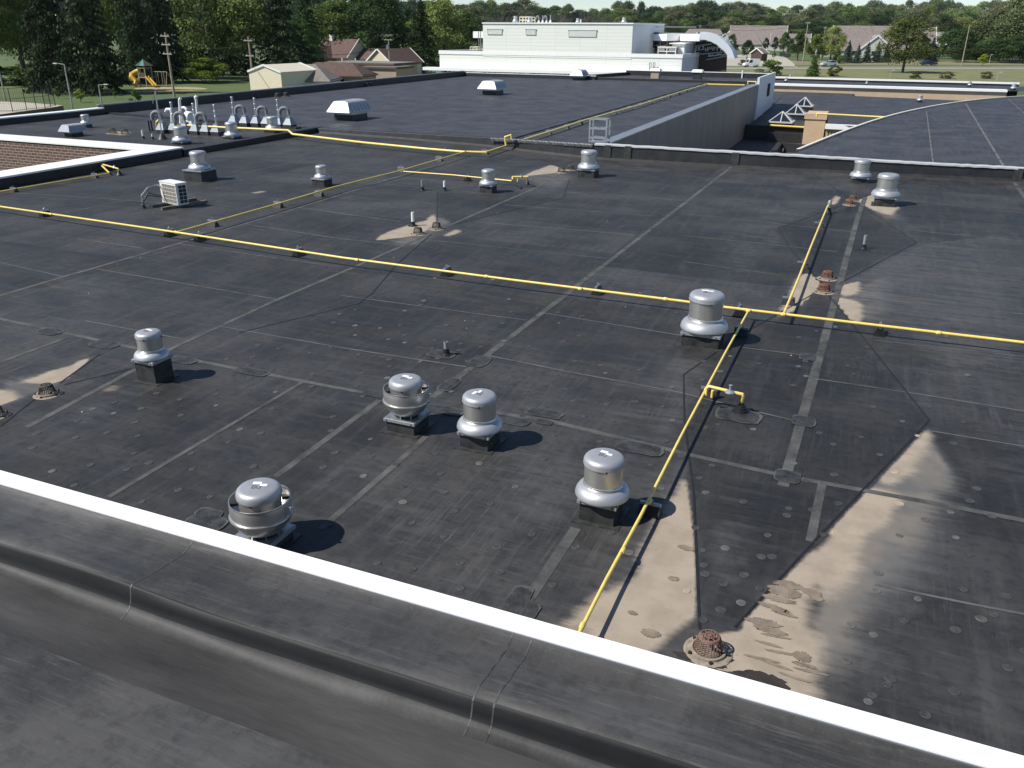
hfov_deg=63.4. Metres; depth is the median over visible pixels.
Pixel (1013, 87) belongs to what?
exhaust fan
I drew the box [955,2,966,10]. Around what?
broadleaf tree
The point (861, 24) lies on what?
broadleaf tree
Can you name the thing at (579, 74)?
hooded vent
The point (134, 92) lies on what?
bush
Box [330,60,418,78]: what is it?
house
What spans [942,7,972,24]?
broadleaf tree
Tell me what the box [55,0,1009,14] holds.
sky
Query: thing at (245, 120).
gooseneck vent
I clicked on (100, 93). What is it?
lamp post
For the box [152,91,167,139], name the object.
mast
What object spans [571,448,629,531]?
exhaust fan
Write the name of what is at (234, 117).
flue pipe
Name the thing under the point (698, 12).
broadleaf tree
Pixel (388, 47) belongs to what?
utility pole
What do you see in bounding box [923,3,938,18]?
broadleaf tree
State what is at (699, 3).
broadleaf tree
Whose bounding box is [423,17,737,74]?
white building
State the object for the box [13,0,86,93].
spruce tree
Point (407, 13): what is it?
broadleaf tree
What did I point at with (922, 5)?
broadleaf tree
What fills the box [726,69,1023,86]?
lawn
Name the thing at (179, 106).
intake pipe
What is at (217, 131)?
flue pipe
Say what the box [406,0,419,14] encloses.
broadleaf tree
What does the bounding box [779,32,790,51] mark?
broadleaf tree
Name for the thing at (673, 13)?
broadleaf tree
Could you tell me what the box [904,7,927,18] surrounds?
broadleaf tree
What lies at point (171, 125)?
flue pipe
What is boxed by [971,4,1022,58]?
broadleaf tree
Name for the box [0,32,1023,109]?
ground
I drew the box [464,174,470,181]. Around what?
pipe support
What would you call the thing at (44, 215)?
pipe support
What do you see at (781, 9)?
broadleaf tree
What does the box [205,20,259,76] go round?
tree
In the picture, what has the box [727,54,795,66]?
side street
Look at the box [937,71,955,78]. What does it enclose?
bush
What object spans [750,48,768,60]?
house
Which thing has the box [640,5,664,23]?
broadleaf tree
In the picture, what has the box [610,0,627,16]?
broadleaf tree
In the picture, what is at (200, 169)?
exhaust fan
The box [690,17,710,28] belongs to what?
broadleaf tree
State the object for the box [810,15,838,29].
broadleaf tree
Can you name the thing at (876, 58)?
spruce tree
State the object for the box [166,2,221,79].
spruce tree
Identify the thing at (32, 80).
bush
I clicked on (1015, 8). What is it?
broadleaf tree
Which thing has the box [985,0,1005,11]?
broadleaf tree
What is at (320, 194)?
pipe support
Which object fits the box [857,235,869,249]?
vent pipe
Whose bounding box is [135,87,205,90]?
sand patch
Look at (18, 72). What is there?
bush
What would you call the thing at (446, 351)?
vent pipe
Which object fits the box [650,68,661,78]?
capped curb
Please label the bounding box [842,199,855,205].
roof drain
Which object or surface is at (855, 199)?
roof drain
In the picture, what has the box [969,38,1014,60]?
broadleaf tree
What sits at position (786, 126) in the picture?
gas pipe
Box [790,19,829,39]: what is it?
broadleaf tree
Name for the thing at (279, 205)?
pipe support
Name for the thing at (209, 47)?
overhead wire
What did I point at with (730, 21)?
broadleaf tree
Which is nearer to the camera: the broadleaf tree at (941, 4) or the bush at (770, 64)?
the bush at (770, 64)
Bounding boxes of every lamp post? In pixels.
[0,74,6,101]
[53,63,73,109]
[98,84,108,103]
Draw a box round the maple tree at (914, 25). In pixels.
[874,16,938,72]
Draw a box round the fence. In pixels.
[0,84,55,111]
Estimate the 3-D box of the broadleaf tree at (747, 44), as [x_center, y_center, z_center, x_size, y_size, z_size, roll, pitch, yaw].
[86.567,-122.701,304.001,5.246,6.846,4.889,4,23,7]
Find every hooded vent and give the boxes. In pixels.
[58,123,87,136]
[327,99,372,120]
[477,80,507,94]
[569,69,588,79]
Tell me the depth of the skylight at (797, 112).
96.75 m
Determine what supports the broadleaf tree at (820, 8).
on the ground at (91, 101)
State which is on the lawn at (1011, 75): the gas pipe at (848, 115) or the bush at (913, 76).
the bush at (913, 76)
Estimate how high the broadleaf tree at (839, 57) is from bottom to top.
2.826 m
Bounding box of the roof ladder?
[588,117,610,142]
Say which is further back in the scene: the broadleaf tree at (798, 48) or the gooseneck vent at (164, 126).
the broadleaf tree at (798, 48)
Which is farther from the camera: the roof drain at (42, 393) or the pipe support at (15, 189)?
the pipe support at (15, 189)
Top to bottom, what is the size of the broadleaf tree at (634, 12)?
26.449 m
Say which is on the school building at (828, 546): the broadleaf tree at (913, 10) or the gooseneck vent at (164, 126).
the gooseneck vent at (164, 126)
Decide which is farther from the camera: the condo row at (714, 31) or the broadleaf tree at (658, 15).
the broadleaf tree at (658, 15)
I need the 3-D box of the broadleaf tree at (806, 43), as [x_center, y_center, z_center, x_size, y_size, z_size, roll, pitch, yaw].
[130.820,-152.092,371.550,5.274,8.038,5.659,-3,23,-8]
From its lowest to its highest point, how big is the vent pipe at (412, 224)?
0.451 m
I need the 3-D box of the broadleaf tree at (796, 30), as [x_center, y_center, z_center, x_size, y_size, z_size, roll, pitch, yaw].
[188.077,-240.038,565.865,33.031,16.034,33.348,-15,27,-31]
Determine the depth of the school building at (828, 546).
13.35 m
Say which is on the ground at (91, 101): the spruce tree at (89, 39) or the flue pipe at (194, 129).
the spruce tree at (89, 39)
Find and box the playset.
[129,59,176,87]
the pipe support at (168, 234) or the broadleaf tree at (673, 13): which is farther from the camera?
the broadleaf tree at (673, 13)
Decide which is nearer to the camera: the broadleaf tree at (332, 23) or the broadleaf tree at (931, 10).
the broadleaf tree at (332, 23)
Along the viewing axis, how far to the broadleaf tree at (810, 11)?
803.08 m
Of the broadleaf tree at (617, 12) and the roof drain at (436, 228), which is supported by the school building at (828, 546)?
the roof drain at (436, 228)
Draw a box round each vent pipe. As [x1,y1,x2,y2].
[408,212,417,226]
[418,180,426,190]
[440,181,448,190]
[440,341,451,355]
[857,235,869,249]
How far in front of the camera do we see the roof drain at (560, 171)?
37.43 m
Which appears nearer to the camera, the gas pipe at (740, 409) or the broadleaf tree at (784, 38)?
the gas pipe at (740, 409)
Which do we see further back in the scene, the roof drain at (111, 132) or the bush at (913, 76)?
the bush at (913, 76)
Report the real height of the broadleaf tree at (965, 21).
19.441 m
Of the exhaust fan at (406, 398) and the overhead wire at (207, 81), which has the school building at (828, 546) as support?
the exhaust fan at (406, 398)
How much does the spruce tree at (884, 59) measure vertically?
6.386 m
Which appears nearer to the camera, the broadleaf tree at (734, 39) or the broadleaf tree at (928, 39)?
the broadleaf tree at (928, 39)
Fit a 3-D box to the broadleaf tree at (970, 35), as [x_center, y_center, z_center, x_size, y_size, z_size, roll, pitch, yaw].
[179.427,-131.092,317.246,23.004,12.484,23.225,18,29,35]
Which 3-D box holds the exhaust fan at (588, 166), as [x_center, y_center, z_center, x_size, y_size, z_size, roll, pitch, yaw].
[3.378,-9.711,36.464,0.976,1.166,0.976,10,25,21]
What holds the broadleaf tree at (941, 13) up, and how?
on the ground at (91, 101)
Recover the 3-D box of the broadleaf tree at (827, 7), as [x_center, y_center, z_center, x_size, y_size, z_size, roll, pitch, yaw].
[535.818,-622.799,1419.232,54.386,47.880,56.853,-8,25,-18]
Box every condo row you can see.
[686,29,729,33]
[713,25,811,50]
[815,25,936,57]
[936,32,960,47]
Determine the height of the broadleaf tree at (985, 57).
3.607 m
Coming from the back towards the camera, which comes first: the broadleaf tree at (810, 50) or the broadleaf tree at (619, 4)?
the broadleaf tree at (619, 4)
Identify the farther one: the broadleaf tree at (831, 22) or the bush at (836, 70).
the broadleaf tree at (831, 22)
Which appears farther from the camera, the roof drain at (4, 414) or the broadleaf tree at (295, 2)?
the broadleaf tree at (295, 2)
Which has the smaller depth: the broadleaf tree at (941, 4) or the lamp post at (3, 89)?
the lamp post at (3, 89)
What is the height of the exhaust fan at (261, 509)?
0.838 m
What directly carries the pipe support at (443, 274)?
on the school building at (828, 546)
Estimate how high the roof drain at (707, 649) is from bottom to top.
0.217 m
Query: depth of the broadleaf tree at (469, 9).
689.23 m
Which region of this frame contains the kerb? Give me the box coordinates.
[727,67,1023,68]
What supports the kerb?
on the road
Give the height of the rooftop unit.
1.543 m
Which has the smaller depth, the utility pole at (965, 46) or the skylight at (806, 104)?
the skylight at (806, 104)
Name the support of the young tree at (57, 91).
on the ground at (91, 101)
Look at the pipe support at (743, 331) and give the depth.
17.63 m
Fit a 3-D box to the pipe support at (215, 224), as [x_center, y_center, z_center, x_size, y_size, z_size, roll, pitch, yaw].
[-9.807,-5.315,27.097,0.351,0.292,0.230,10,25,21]
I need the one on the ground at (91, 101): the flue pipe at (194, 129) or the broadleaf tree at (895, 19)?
the broadleaf tree at (895, 19)
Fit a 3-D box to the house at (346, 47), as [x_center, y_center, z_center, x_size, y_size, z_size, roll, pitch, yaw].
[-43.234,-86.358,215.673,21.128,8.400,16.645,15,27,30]
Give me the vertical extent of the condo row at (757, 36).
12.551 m
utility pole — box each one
[157,32,175,96]
[241,37,255,68]
[382,38,390,60]
[802,22,810,63]
[961,25,969,66]
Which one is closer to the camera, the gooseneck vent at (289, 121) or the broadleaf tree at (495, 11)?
the gooseneck vent at (289, 121)
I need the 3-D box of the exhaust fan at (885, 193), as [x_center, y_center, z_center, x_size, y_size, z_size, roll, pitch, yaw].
[13.955,-7.255,30.863,1.021,1.174,1.021,10,25,21]
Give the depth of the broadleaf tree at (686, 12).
752.55 m
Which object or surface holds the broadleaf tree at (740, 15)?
on the ground at (91, 101)
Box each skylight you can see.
[768,111,794,125]
[786,104,806,120]
[794,97,813,111]
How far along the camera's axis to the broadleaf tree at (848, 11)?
815.14 m
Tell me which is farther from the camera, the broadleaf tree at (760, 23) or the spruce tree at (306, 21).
the broadleaf tree at (760, 23)
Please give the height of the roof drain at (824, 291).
0.225 m
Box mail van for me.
[742,59,759,66]
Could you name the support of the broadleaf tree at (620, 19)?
on the ground at (91, 101)
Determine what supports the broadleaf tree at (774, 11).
on the ground at (91, 101)
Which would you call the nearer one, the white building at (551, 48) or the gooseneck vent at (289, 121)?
the gooseneck vent at (289, 121)
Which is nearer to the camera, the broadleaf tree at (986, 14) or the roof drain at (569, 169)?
the roof drain at (569, 169)
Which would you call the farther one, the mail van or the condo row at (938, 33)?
the condo row at (938, 33)
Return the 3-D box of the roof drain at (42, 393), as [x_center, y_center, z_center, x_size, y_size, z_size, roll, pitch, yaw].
[-8.223,0.091,14.629,0.472,0.202,0.472,10,25,21]
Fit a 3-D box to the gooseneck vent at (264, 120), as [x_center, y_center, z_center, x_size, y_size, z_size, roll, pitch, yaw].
[-16.177,-17.533,54.193,0.970,1.324,0.645,10,25,21]
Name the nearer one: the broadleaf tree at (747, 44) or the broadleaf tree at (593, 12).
the broadleaf tree at (747, 44)
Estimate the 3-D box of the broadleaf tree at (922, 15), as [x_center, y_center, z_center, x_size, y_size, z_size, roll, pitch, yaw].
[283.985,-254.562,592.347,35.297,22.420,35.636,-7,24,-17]
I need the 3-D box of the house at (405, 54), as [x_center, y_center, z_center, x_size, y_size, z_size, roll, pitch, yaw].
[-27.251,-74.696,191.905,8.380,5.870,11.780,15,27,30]
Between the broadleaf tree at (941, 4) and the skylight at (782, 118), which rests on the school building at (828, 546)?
the skylight at (782, 118)
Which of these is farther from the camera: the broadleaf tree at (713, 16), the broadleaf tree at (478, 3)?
the broadleaf tree at (478, 3)
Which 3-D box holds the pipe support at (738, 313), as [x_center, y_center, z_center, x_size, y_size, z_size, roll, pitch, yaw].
[5.181,-1.722,18.913,0.230,0.292,0.351,10,25,21]
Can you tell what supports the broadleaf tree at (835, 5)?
on the ground at (91, 101)
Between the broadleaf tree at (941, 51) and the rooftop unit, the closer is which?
the rooftop unit
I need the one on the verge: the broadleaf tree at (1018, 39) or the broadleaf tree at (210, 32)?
the broadleaf tree at (1018, 39)
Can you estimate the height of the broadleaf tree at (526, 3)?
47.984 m
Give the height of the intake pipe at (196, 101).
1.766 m
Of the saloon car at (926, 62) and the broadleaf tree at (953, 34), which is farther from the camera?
the broadleaf tree at (953, 34)
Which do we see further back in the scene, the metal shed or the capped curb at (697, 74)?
the metal shed
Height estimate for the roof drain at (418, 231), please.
0.225 m
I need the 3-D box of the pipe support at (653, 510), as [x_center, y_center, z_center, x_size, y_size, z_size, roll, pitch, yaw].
[1.857,1.635,11.104,0.299,0.249,0.196,10,25,21]
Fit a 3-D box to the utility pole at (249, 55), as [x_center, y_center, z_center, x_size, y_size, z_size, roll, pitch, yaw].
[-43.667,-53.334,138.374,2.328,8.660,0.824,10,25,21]
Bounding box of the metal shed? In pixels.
[247,62,314,89]
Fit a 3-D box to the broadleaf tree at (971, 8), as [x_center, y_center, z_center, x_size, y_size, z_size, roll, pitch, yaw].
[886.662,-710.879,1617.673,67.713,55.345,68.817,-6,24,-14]
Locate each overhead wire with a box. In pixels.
[170,38,251,48]
[171,64,248,83]
[251,43,389,54]
[701,26,802,30]
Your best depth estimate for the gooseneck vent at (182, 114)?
50.27 m
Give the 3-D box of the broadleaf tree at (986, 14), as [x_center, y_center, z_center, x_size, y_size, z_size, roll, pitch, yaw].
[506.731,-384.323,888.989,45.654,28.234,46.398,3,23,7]
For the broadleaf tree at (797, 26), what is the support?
on the ground at (91, 101)
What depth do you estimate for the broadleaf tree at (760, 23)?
557.36 m
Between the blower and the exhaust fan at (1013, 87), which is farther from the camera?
the exhaust fan at (1013, 87)
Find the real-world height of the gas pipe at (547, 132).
0.161 m
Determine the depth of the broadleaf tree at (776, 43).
396.07 m
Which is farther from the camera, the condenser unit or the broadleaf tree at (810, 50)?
the broadleaf tree at (810, 50)
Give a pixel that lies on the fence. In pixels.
(12, 110)
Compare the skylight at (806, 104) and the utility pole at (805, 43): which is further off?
the utility pole at (805, 43)
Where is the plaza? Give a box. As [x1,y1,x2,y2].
[0,102,63,116]
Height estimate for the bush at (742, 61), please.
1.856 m
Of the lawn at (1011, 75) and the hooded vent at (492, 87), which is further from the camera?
the lawn at (1011, 75)
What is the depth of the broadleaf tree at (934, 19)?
589.36 m
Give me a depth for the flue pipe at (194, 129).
49.95 m
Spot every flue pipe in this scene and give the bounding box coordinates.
[167,101,177,133]
[189,103,200,134]
[210,104,224,135]
[228,96,239,124]
[250,97,261,126]
[276,99,283,126]
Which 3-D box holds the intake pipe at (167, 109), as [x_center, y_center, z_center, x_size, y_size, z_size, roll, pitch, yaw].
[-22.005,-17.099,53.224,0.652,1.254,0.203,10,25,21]
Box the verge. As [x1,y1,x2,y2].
[792,61,1023,64]
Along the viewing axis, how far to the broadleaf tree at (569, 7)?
1157.05 m
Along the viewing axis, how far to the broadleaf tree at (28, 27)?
181.25 m
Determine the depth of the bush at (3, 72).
152.03 m
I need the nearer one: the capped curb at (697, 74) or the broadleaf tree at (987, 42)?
the capped curb at (697, 74)
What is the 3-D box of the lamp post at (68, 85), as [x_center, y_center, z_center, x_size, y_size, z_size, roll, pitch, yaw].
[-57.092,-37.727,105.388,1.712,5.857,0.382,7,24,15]
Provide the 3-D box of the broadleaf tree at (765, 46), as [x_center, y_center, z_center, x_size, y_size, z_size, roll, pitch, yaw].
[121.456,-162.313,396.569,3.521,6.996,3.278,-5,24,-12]
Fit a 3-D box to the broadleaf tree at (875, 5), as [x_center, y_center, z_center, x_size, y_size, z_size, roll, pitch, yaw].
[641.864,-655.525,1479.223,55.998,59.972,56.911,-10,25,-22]
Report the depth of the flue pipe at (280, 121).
53.68 m
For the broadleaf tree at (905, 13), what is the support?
on the ground at (91, 101)
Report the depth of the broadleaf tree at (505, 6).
1103.99 m
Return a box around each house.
[305,64,342,84]
[313,62,377,81]
[317,35,381,61]
[330,60,418,78]
[365,48,423,74]
[750,48,768,60]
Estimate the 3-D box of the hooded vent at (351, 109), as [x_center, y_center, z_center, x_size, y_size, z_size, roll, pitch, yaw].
[-11.495,-19.519,58.885,1.915,1.321,3.115,10,25,21]
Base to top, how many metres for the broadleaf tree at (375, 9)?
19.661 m
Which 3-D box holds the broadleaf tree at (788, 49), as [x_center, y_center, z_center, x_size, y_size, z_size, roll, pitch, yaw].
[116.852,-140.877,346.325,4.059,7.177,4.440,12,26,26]
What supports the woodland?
on the ground at (91, 101)
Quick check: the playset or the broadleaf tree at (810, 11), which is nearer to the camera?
the playset
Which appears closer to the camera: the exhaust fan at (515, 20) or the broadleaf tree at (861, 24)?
the exhaust fan at (515, 20)
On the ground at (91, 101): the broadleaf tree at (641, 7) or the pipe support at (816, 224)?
the broadleaf tree at (641, 7)
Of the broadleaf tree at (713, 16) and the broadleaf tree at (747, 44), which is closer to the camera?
the broadleaf tree at (747, 44)
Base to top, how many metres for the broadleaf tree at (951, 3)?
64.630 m
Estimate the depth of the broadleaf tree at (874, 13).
830.51 m
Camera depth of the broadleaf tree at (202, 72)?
160.17 m
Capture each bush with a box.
[0,70,21,85]
[3,63,32,70]
[3,69,37,86]
[26,70,45,87]
[129,89,141,100]
[738,59,745,65]
[754,59,782,74]
[827,65,842,76]
[910,71,921,78]
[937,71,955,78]
[980,71,993,78]
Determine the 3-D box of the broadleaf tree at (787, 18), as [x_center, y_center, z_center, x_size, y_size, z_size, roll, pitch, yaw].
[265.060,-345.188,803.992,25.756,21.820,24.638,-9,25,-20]
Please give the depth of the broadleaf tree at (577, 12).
1170.10 m
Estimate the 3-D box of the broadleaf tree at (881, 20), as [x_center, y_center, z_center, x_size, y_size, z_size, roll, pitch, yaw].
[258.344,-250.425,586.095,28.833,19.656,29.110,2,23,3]
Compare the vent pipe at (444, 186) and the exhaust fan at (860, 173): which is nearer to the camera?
the vent pipe at (444, 186)
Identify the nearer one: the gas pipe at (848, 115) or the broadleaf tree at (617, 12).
the gas pipe at (848, 115)
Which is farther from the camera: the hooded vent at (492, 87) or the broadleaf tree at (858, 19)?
the broadleaf tree at (858, 19)
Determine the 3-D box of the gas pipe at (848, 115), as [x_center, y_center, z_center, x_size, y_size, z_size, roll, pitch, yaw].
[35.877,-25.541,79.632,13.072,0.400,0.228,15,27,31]
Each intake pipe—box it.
[164,108,171,121]
[178,97,181,123]
[194,95,198,120]
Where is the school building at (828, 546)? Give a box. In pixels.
[0,70,1023,767]
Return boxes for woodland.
[21,0,897,33]
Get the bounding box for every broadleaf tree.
[0,0,29,55]
[0,0,42,71]
[13,1,45,66]
[91,0,132,69]
[163,0,240,78]
[179,57,229,82]
[202,0,278,68]
[286,0,349,40]
[300,0,367,45]
[338,0,385,46]
[343,0,413,48]
[384,0,412,31]
[394,0,415,32]
[398,7,417,50]
[402,0,449,50]
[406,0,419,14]
[416,0,469,53]
[445,10,482,49]
[452,4,465,11]
[461,6,489,25]
[468,12,482,42]
[469,0,493,19]
[472,6,492,20]
[476,17,492,43]
[486,0,507,21]
[491,2,521,22]
[504,1,525,22]
[507,0,542,22]
[521,5,549,19]
[540,7,563,22]
[549,5,573,22]
[561,3,578,22]
[571,9,597,22]
[585,8,600,22]
[597,8,611,19]
[597,8,639,22]
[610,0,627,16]
[610,15,633,22]
[617,9,642,21]
[625,0,638,12]
[627,17,648,22]
[636,0,651,20]
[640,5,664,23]
[640,11,657,22]
[650,10,664,28]
[656,7,688,25]
[658,16,683,32]
[666,6,696,32]
[675,19,693,32]
[686,2,699,17]
[687,6,715,26]
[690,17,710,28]
[695,0,713,10]
[701,9,719,26]
[702,21,726,33]
[705,0,720,12]
[707,16,743,32]
[709,9,732,25]
[715,5,732,13]
[719,11,750,30]
[720,1,742,15]
[728,33,738,48]
[730,1,753,21]
[741,7,764,24]
[741,40,754,59]
[743,2,763,17]
[753,21,765,24]
[757,3,772,17]
[761,17,793,33]
[763,8,790,20]
[763,12,786,20]
[763,37,769,48]
[772,37,778,52]
[776,5,794,17]
[778,20,811,33]
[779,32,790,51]
[782,5,805,17]
[783,16,793,23]
[786,38,794,55]
[788,25,813,35]
[789,32,806,60]
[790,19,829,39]
[791,14,812,32]
[796,35,810,54]
[798,8,825,33]
[805,34,823,59]
[807,4,826,15]
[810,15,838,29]
[811,19,841,34]
[813,30,831,59]
[820,5,832,14]
[820,25,848,59]
[823,10,842,26]
[828,1,850,21]
[830,22,852,26]
[831,6,868,24]
[837,55,844,61]
[849,12,867,24]
[851,22,875,25]
[854,5,872,21]
[865,0,885,15]
[866,10,892,24]
[866,15,896,26]
[867,7,906,23]
[888,11,909,19]
[890,17,899,25]
[895,4,905,11]
[898,0,917,12]
[901,11,935,26]
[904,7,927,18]
[915,1,938,11]
[922,37,931,54]
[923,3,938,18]
[927,11,957,27]
[928,17,945,31]
[929,0,951,12]
[934,15,965,30]
[934,28,972,57]
[937,38,948,58]
[939,16,975,37]
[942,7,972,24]
[944,0,958,9]
[945,43,989,61]
[946,25,996,55]
[952,10,982,25]
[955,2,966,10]
[962,5,982,14]
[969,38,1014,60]
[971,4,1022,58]
[973,1,991,14]
[978,12,999,20]
[978,54,988,65]
[984,1,1005,14]
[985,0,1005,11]
[985,0,1023,58]
[989,33,1023,61]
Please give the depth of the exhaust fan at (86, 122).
53.13 m
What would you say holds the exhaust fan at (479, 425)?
on the school building at (828, 546)
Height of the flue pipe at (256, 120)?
1.799 m
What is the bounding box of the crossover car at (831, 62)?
[820,60,837,65]
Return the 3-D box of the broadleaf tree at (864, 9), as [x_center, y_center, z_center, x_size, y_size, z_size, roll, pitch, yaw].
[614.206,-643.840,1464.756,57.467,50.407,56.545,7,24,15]
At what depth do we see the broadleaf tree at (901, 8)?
1504.46 m
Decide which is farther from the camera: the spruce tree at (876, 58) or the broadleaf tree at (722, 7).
the broadleaf tree at (722, 7)
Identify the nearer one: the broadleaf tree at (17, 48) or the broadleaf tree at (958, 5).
the broadleaf tree at (17, 48)
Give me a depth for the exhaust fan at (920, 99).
100.42 m
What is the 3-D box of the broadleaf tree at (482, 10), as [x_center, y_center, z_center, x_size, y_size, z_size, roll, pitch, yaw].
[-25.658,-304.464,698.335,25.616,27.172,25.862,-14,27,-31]
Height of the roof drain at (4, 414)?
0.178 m
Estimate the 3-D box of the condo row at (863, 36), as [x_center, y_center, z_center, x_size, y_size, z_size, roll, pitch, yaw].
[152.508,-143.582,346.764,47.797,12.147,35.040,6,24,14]
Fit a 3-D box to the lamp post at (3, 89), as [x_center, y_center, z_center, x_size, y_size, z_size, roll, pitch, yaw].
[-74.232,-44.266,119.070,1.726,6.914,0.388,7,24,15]
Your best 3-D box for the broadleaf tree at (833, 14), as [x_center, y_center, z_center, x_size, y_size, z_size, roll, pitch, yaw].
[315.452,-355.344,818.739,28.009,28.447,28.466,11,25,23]
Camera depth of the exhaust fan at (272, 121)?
50.98 m
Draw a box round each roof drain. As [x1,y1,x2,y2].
[0,406,10,419]
[33,382,62,399]
[106,128,118,133]
[119,129,130,134]
[410,227,425,235]
[429,222,443,230]
[555,167,566,173]
[565,165,575,170]
[683,629,732,667]
[813,283,834,294]
[817,270,836,281]
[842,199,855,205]
[846,195,858,201]
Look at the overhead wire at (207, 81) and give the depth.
127.42 m
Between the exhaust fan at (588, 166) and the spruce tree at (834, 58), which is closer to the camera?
the exhaust fan at (588, 166)
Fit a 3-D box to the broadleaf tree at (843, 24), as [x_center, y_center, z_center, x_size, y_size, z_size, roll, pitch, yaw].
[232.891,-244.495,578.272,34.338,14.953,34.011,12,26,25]
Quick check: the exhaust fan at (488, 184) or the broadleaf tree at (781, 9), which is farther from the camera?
the broadleaf tree at (781, 9)
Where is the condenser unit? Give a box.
[141,179,207,209]
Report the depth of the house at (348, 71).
146.51 m
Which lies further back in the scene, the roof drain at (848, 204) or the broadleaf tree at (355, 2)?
the broadleaf tree at (355, 2)
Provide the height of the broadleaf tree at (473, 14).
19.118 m
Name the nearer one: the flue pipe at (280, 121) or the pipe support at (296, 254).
the pipe support at (296, 254)
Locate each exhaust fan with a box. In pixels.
[80,114,92,127]
[130,328,180,385]
[171,125,192,144]
[182,150,219,182]
[222,121,242,139]
[228,477,302,548]
[263,116,282,133]
[310,165,334,186]
[379,373,434,438]
[453,388,505,454]
[477,168,498,193]
[512,16,518,22]
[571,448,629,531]
[576,149,600,178]
[676,289,727,351]
[849,159,871,183]
[871,172,899,207]
[916,95,922,102]
[1010,84,1016,90]
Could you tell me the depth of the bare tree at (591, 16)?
438.69 m
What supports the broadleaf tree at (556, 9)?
on the ground at (91, 101)
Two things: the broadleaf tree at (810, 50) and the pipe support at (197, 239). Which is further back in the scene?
the broadleaf tree at (810, 50)
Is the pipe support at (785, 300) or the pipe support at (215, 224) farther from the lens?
the pipe support at (215, 224)
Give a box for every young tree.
[53,87,61,98]
[73,89,84,100]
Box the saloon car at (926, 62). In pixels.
[920,60,937,65]
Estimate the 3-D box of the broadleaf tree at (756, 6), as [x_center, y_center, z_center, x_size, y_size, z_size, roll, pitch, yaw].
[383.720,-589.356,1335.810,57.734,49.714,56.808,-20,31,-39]
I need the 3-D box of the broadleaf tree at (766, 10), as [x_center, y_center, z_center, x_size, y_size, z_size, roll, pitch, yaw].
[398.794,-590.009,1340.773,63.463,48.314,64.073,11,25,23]
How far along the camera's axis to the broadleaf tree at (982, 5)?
1619.71 m
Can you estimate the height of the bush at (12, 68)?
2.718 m
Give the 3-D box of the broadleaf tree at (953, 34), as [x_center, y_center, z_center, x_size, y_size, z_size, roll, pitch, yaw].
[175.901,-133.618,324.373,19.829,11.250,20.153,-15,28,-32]
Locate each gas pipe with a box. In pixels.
[0,119,1023,631]
[524,84,744,138]
[769,124,803,127]
[816,113,883,117]
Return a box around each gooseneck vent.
[150,110,168,133]
[173,111,190,133]
[194,112,210,135]
[234,104,250,126]
[256,105,267,126]
[278,106,296,127]
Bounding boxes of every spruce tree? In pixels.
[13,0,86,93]
[45,0,133,96]
[113,0,170,84]
[141,0,191,82]
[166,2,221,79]
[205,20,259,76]
[256,0,311,64]
[293,0,330,63]
[403,0,442,73]
[804,56,821,76]
[832,48,841,62]
[841,40,852,61]
[850,44,862,62]
[860,42,872,62]
[871,41,882,62]
[881,50,891,61]
[921,38,938,61]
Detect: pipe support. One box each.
[9,186,18,192]
[39,208,50,216]
[163,227,176,236]
[193,231,206,241]
[206,217,218,226]
[272,199,283,207]
[292,246,305,256]
[314,189,323,196]
[440,264,452,276]
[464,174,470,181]
[591,282,602,295]
[637,498,661,519]
[699,384,717,399]
[732,302,743,317]
[733,324,748,336]
[781,294,794,305]
[796,259,808,268]
[814,220,823,227]
[873,321,884,336]
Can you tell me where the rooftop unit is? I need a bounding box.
[657,44,678,53]
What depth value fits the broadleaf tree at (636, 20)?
534.59 m
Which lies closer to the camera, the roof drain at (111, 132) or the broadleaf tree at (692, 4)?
the roof drain at (111, 132)
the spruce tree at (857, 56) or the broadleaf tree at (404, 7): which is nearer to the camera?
the spruce tree at (857, 56)
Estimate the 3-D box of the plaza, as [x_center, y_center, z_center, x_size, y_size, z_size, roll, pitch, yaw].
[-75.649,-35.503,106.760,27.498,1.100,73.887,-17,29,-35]
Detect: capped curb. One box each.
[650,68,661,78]
[692,69,703,79]
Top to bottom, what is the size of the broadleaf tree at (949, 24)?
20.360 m
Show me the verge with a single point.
(916, 63)
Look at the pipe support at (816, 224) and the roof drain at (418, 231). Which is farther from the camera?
the pipe support at (816, 224)
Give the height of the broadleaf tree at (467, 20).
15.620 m
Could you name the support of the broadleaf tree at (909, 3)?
on the ground at (91, 101)
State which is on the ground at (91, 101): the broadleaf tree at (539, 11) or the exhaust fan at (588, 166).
the broadleaf tree at (539, 11)
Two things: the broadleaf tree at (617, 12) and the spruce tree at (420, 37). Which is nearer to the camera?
the spruce tree at (420, 37)
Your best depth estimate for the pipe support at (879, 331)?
17.66 m
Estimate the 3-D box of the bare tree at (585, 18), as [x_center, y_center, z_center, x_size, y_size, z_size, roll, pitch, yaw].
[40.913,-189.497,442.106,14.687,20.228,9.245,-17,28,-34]
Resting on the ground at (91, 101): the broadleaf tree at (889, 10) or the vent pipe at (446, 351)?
the broadleaf tree at (889, 10)
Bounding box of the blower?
[182,111,193,123]
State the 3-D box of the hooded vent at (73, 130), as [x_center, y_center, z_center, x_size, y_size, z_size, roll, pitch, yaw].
[-26.047,-15.078,49.138,0.948,0.700,1.336,10,25,21]
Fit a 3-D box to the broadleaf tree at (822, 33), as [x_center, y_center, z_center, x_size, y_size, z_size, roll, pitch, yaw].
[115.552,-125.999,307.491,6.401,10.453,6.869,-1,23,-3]
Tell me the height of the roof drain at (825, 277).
0.225 m

